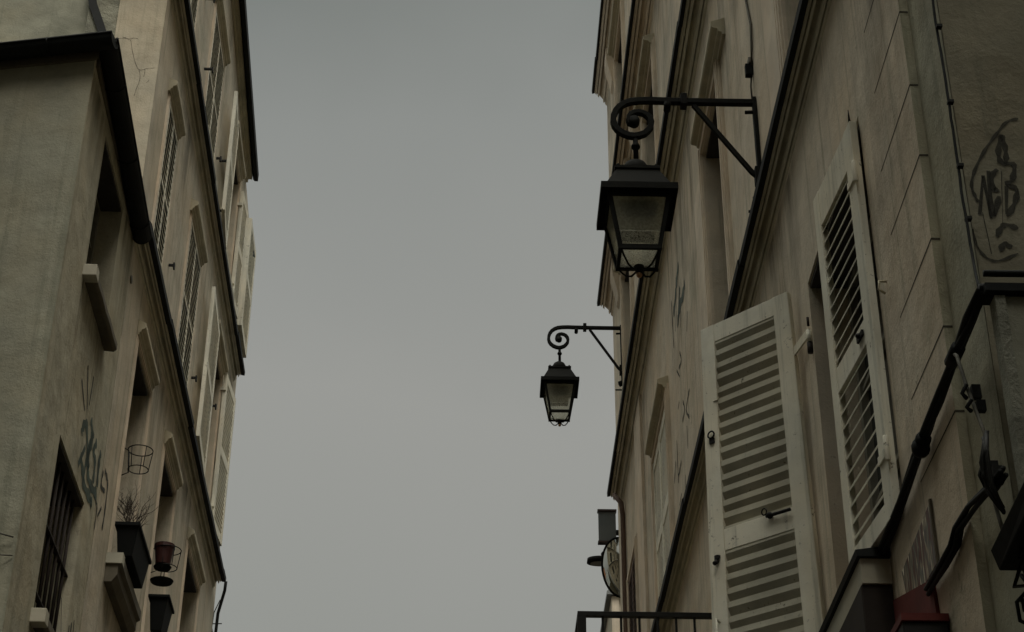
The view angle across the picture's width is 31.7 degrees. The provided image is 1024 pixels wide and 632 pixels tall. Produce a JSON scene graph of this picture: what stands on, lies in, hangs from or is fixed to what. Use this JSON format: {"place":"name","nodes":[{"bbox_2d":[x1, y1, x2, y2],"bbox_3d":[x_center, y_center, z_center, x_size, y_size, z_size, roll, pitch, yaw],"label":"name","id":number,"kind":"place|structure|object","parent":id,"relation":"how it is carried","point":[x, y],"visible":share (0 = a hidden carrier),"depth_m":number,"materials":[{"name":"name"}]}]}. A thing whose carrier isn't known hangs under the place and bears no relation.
{"place":"outdoors","nodes":[
{"label":"outdoors","id":0,"kind":"place"},
{"bbox_2d":[212,0,618,631],"label":"sky","id":1,"kind":"structure","parent":0,"point":[423,203],"materials":[{"name":"grey"}]},
{"bbox_2d":[600,590,620,631],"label":"house","id":2,"kind":"structure","parent":0,"point":[612,602],"depth_m":29.93,"materials":[{"name":"beige paint"}]},
{"label":"ground","id":3,"kind":"structure","parent":0,"visible":0},
{"bbox_2d":[0,30,151,631],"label":"house","id":4,"kind":"structure","parent":3,"relation":"on","point":[74,221],"depth_m":13.03,"materials":[{"name":"paint"}]},
{"bbox_2d":[0,532,13,555],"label":"cable","id":5,"kind":"object","parent":4,"relation":"attached to","point":[8,536],"visible":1,"depth_m":11.33,"materials":[{"name":"black rubber"}]},
{"bbox_2d":[50,440,81,506],"bbox_3d":[-3.331,1.126,13.022,0.283,0.028,1.106,2,-32,-2],"label":"window","id":6,"kind":"structure","parent":4,"relation":"in","point":[65,467],"depth_m":13.12,"materials":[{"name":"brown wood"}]},
{"bbox_2d":[86,141,120,263],"bbox_3d":[-3.288,-0.608,13.993,0.228,1.240,0.990,2,-32,-2],"label":"window","id":7,"kind":"structure","parent":4,"relation":"in","point":[107,199],"depth_m":14.49,"materials":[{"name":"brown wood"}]},
{"bbox_2d":[80,0,258,631],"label":"tall house","id":8,"kind":"structure","parent":3,"relation":"on","point":[182,354],"depth_m":18.15,"materials":[{"name":"beige paint"}]},
{"bbox_2d":[0,0,105,41],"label":"gable house","id":9,"kind":"structure","parent":8,"relation":"attached to","point":[25,19],"depth_m":16.71,"materials":[{"name":"beige paint"}]},
{"bbox_2d":[85,354,147,591],"bbox_3d":[-3.444,1.330,15.521,0.288,2.010,0.870,2,-32,-2],"label":"window","id":10,"kind":"structure","parent":8,"relation":"in","point":[139,386],"depth_m":16.20,"materials":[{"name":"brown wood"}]},
{"bbox_2d":[115,521,151,588],"bbox_3d":[-3.182,2.015,15.088,0.210,0.292,0.800,2,-32,-2],"label":"planter","id":11,"kind":"object","parent":8,"relation":"attached to","point":[132,544],"visible":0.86,"depth_m":14.85,"materials":[{"name":"plastic"}]},
{"bbox_2d":[116,480,157,525],"bbox_3d":[-3.208,1.643,15.152,0.442,0.440,0.485,16,-35,-24],"label":"shrub","id":12,"kind":"object","parent":11,"relation":"on","point":[128,507],"visible":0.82,"depth_m":15.09,"materials":[{"name":"green plant"}]},
{"bbox_2d":[121,444,153,475],"bbox_3d":[-3.160,1.235,15.238,0.226,0.291,0.226,-25,-40,35],"label":"wire basket","id":13,"kind":"object","parent":8,"relation":"hanging from","point":[131,453],"visible":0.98,"depth_m":15.24,"materials":[{"name":"metal"}]},
{"bbox_2d":[148,594,174,631],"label":"planter","id":14,"kind":"object","parent":8,"relation":"attached to","point":[162,611],"visible":1,"depth_m":16.69,"materials":[{"name":"plastic"}]},
{"bbox_2d":[151,545,181,572],"bbox_3d":[-3.254,2.310,16.993,0.252,0.291,0.252,-25,-40,35],"label":"wire basket","id":15,"kind":"object","parent":8,"relation":"attached to","point":[172,558],"visible":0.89,"depth_m":16.96,"materials":[{"name":"metal"}]},
{"bbox_2d":[150,557,173,586],"bbox_3d":[-3.281,2.356,16.963,0.220,0.330,0.220,0,-32,0],"label":"saucer","id":16,"kind":"object","parent":15,"relation":"hanging from","point":[161,581],"visible":0.94,"depth_m":16.86,"materials":[{"name":"plastic"}]},
{"bbox_2d":[153,541,174,571],"bbox_3d":[-3.284,2.273,16.990,0.196,0.240,0.196,0,-32,0],"label":"flower pot","id":17,"kind":"object","parent":15,"relation":"in","point":[166,552],"visible":1,"depth_m":16.94,"materials":[{"name":"ceramic"}]},
{"bbox_2d":[160,460,172,496],"bbox_3d":[-3.489,1.571,17.807,0.173,0.028,0.916,2,-32,-2],"label":"window","id":18,"kind":"structure","parent":8,"relation":"in","point":[166,490],"depth_m":17.98,"materials":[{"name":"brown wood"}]},
{"bbox_2d":[183,554,196,592],"bbox_3d":[-3.612,2.796,19.808,0.173,0.028,1.176,2,-32,-2],"label":"window","id":19,"kind":"structure","parent":8,"relation":"in","point":[189,584],"depth_m":20.04,"materials":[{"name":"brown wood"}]},
{"bbox_2d":[215,365,219,379],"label":"window","id":20,"kind":"structure","parent":8,"relation":"in","point":[217,377],"depth_m":21.74,"materials":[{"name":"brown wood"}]},
{"bbox_2d":[214,581,226,631],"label":"drainpipe","id":21,"kind":"object","parent":8,"relation":"attached to","point":[219,607],"visible":1,"depth_m":21.92,"materials":[{"name":"black metal"}]},
{"bbox_2d":[234,166,237,184],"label":"window","id":22,"kind":"structure","parent":8,"relation":"in","point":[235,176],"depth_m":22.99,"materials":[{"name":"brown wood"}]},
{"bbox_2d":[575,0,1023,631],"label":"corner house","id":23,"kind":"structure","parent":3,"relation":"on","point":[789,338],"depth_m":9.07,"materials":[{"name":"paint"}]},
{"bbox_2d":[540,323,622,426],"bbox_3d":[0.840,0.703,21.662,1.009,1.418,0.464,0,-32,0],"label":"wall lantern","id":24,"kind":"object","parent":23,"relation":"attached to","point":[559,385],"depth_m":21.50,"materials":[{"name":"metal"}]},
{"bbox_2d":[587,551,602,565],"bbox_3d":[1.158,2.979,22.214,0.476,0.172,0.200,0,-32,0],"label":"street light","id":25,"kind":"object","parent":23,"relation":"attached to","point":[593,560],"visible":0.48,"depth_m":22.13,"materials":[{"name":"metal"}]},
{"bbox_2d":[597,509,618,544],"bbox_3d":[1.188,2.603,22.224,0.266,0.450,0.084,0,-32,0],"label":"projecting sign","id":26,"kind":"object","parent":23,"relation":"attached to","point":[607,531],"visible":0.97,"depth_m":22.21,"materials":[{"name":"metal"}]},
{"bbox_2d":[601,537,619,597],"bbox_3d":[1.325,3.056,21.928,0.489,0.688,0.317,-15,-35,23],"label":"convex mirror","id":27,"kind":"object","parent":23,"relation":"attached to","point":[610,568],"visible":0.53,"depth_m":21.90,"materials":[{"name":"grey mirror"}]},
{"bbox_2d":[612,493,627,631],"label":"drainpipe","id":28,"kind":"object","parent":23,"relation":"attached to","point":[616,497],"visible":1,"depth_m":20.69,"materials":[{"name":"grey metal"}]},
{"bbox_2d":[618,37,621,62],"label":"window","id":29,"kind":"structure","parent":23,"relation":"in","point":[620,48],"depth_m":23.46,"materials":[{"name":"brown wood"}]},
{"bbox_2d":[625,260,628,281],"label":"window","id":30,"kind":"structure","parent":23,"relation":"in","point":[627,272],"depth_m":21.75,"materials":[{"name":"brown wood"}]},
{"bbox_2d":[646,86,652,124],"bbox_3d":[1.530,-2.330,18.733,0.173,0.028,1.096,1,-32,-1],"label":"window","id":31,"kind":"structure","parent":23,"relation":"in","point":[650,109],"depth_m":18.95,"materials":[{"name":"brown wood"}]},
{"bbox_2d":[596,93,760,277],"bbox_3d":[1.023,-0.802,10.917,1.009,1.357,0.464,0,-32,0],"label":"wall lantern","id":32,"kind":"object","parent":23,"relation":"attached to","point":[637,200],"depth_m":10.75,"materials":[{"name":"metal"}]},
{"bbox_2d":[706,107,719,157],"bbox_3d":[1.598,-1.469,13.497,0.183,0.028,0.926,1,-32,-1],"label":"window","id":33,"kind":"structure","parent":23,"relation":"in","point":[713,145],"depth_m":13.75,"materials":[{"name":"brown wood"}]},
{"bbox_2d":[744,57,752,77],"bbox_3d":[1.501,-1.573,11.430,0.049,0.135,0.060,0,-32,0],"label":"connection box","id":34,"kind":"object","parent":23,"relation":"attached to","point":[748,67],"visible":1,"depth_m":11.40,"materials":[{"name":"plastic"}]},
{"bbox_2d":[745,0,752,98],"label":"lamp cable","id":35,"kind":"object","parent":23,"relation":"attached to","point":[751,41],"visible":1,"depth_m":11.43,"materials":[{"name":"black rubber"}]},
{"bbox_2d":[810,123,901,521],"bbox_3d":[1.705,0.283,8.251,0.322,1.920,1.412,0,-32,0],"label":"window","id":36,"kind":"structure","parent":23,"relation":"in","point":[875,478],"depth_m":8.87,"materials":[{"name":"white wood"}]},
{"bbox_2d":[819,547,894,631],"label":"shop fascia","id":37,"kind":"structure","parent":23,"relation":"attached to","point":[862,601],"depth_m":7.35,"materials":[{"name":"paint"}]},
{"bbox_2d":[893,582,939,621],"bbox_3d":[1.543,1.275,6.771,0.014,0.720,0.670,1,-32,-1],"label":"painted panel","id":38,"kind":"object","parent":23,"relation":"attached to","point":[916,600],"visible":0.6,"depth_m":6.84,"materials":[{"name":"red paint"}]},
{"bbox_2d":[902,505,935,592],"bbox_3d":[1.549,0.930,6.859,0.005,0.240,0.540,1,-32,-1],"label":"poster","id":39,"kind":"object","parent":23,"relation":"attached to","point":[919,567],"visible":0.93,"depth_m":6.81,"materials":[{"name":"grey paper"}]},
{"bbox_2d":[891,613,949,631],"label":"box sign","id":40,"kind":"object","parent":23,"relation":"attached to","point":[921,622],"visible":1,"depth_m":6.41,"materials":[{"name":"red paint"}]},
{"bbox_2d":[878,286,985,554],"bbox_3d":[1.525,0.442,6.660,0.070,0.195,1.772,1,-32,-1],"label":"conduit","id":41,"kind":"object","parent":23,"relation":"attached to","point":[920,445],"visible":0.98,"depth_m":6.58,"materials":[{"name":"black metal"}]},
{"bbox_2d":[953,353,1002,529],"bbox_3d":[1.538,0.403,5.955,0.023,0.776,0.213,5,-32,-7],"label":"cable","id":42,"kind":"object","parent":41,"relation":"hanging from","point":[982,427],"visible":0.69,"depth_m":5.99,"materials":[{"name":"grey rubber"}]},
{"bbox_2d":[928,499,938,564],"bbox_3d":[1.553,0.792,6.634,0.010,0.260,0.012,0,-32,0],"label":"batten","id":43,"kind":"object","parent":23,"relation":"attached to","point":[933,531],"visible":0.86,"depth_m":6.63,"materials":[{"name":"wood"}]},
{"bbox_2d":[931,0,978,286],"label":"cable","id":44,"kind":"object","parent":23,"relation":"attached to","point":[956,152],"visible":0.97,"depth_m":6.51,"materials":[{"name":"black rubber"}]},
{"bbox_2d":[935,23,942,29],"bbox_3d":[1.611,-1.092,6.804,0.022,0.012,0.022,0,-32,0],"label":"cable clip","id":45,"kind":"object","parent":44,"relation":"attached to","point":[938,26],"visible":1,"depth_m":6.80,"materials":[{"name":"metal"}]},
{"bbox_2d":[947,99,953,104],"bbox_3d":[1.609,-0.785,6.616,0.022,0.012,0.022,0,-32,0],"label":"cable clip","id":46,"kind":"object","parent":44,"relation":"attached to","point":[951,101],"visible":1,"depth_m":6.61,"materials":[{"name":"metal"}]},
{"bbox_2d":[956,163,963,168],"bbox_3d":[1.608,-0.538,6.464,0.022,0.012,0.022,0,-32,0],"label":"cable clip","id":47,"kind":"object","parent":44,"relation":"attached to","point":[960,165],"visible":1,"depth_m":6.46,"materials":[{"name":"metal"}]},
{"bbox_2d":[924,465,1008,595],"bbox_3d":[1.545,0.746,6.180,0.046,0.116,1.090,1,-32,-1],"label":"cable bundle","id":48,"kind":"object","parent":23,"relation":"attached to","point":[979,498],"visible":0.87,"depth_m":6.23,"materials":[{"name":"black rubber"}]},
{"bbox_2d":[960,383,1005,514],"bbox_3d":[1.543,0.424,5.869,0.070,0.552,0.192,0,-32,0],"label":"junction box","id":49,"kind":"object","parent":23,"relation":"attached to","point":[988,469],"visible":1,"depth_m":5.80,"materials":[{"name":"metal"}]},
{"bbox_2d":[990,295,1023,490],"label":"shop annex","id":50,"kind":"object","parent":3,"relation":"on","point":[1007,315],"visible":1,"depth_m":5.80,"materials":[{"name":"beige paint"}]},
{"bbox_2d":[978,270,1023,304],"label":"conduit","id":51,"kind":"object","parent":50,"relation":"on","point":[990,290],"visible":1,"depth_m":5.93,"materials":[{"name":"black metal"}]},
{"bbox_2d":[991,483,1023,570],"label":"canopy","id":52,"kind":"object","parent":50,"relation":"attached to","point":[1009,542],"visible":1,"depth_m":5.40,"materials":[{"name":"black metal"}]},
{"bbox_2d":[1012,546,1023,623],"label":"graffiti","id":53,"kind":"object","parent":52,"relation":"hanging from","point":[1020,598],"visible":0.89,"depth_m":5.39,"materials":[{"name":"paint"}]}
]}

